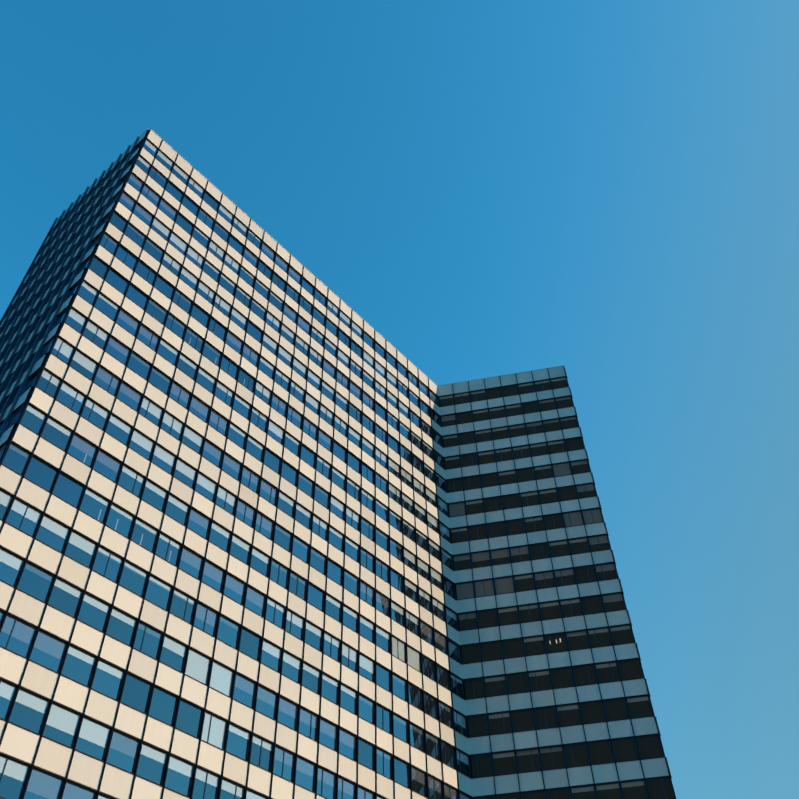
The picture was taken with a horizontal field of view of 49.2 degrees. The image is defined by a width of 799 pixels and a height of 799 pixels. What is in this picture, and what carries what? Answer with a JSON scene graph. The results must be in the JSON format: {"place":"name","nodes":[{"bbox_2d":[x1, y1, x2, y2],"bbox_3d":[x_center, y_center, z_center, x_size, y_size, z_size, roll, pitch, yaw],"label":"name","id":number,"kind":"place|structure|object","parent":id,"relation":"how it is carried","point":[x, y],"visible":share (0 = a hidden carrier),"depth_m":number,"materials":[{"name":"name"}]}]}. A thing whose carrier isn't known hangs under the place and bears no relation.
{"place":"outdoors","nodes":[
{"label":"outdoors","id":0,"kind":"place"},
{"bbox_2d":[0,0,798,798],"label":"sky","id":1,"kind":"structure","parent":0,"point":[606,192],"materials":[{"name":"blue"}]},
{"label":"ground","id":2,"kind":"structure","parent":0,"visible":0},
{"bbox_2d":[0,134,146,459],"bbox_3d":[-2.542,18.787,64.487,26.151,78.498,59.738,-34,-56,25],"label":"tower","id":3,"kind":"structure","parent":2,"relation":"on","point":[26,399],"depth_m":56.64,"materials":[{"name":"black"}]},
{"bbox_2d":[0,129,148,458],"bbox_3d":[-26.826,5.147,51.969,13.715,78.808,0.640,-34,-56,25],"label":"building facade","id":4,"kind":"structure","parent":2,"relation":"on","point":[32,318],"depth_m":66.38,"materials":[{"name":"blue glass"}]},
{"bbox_2d":[0,128,474,798],"bbox_3d":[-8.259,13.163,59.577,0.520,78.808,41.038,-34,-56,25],"label":"facade","id":5,"kind":"object","parent":2,"relation":"on","point":[226,566],"visible":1,"depth_m":59.46,"materials":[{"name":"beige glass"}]},
{"bbox_2d":[438,366,675,798],"bbox_3d":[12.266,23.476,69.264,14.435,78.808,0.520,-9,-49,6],"label":"building facade","id":6,"kind":"object","parent":2,"relation":"on","point":[558,703],"visible":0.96,"depth_m":75.12,"materials":[{"name":"brown glass"}]},
{"bbox_2d":[564,367,671,777],"bbox_3d":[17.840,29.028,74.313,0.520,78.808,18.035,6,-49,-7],"label":"building facade","id":7,"kind":"structure","parent":2,"relation":"on","point":[621,585],"depth_m":75.62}
]}

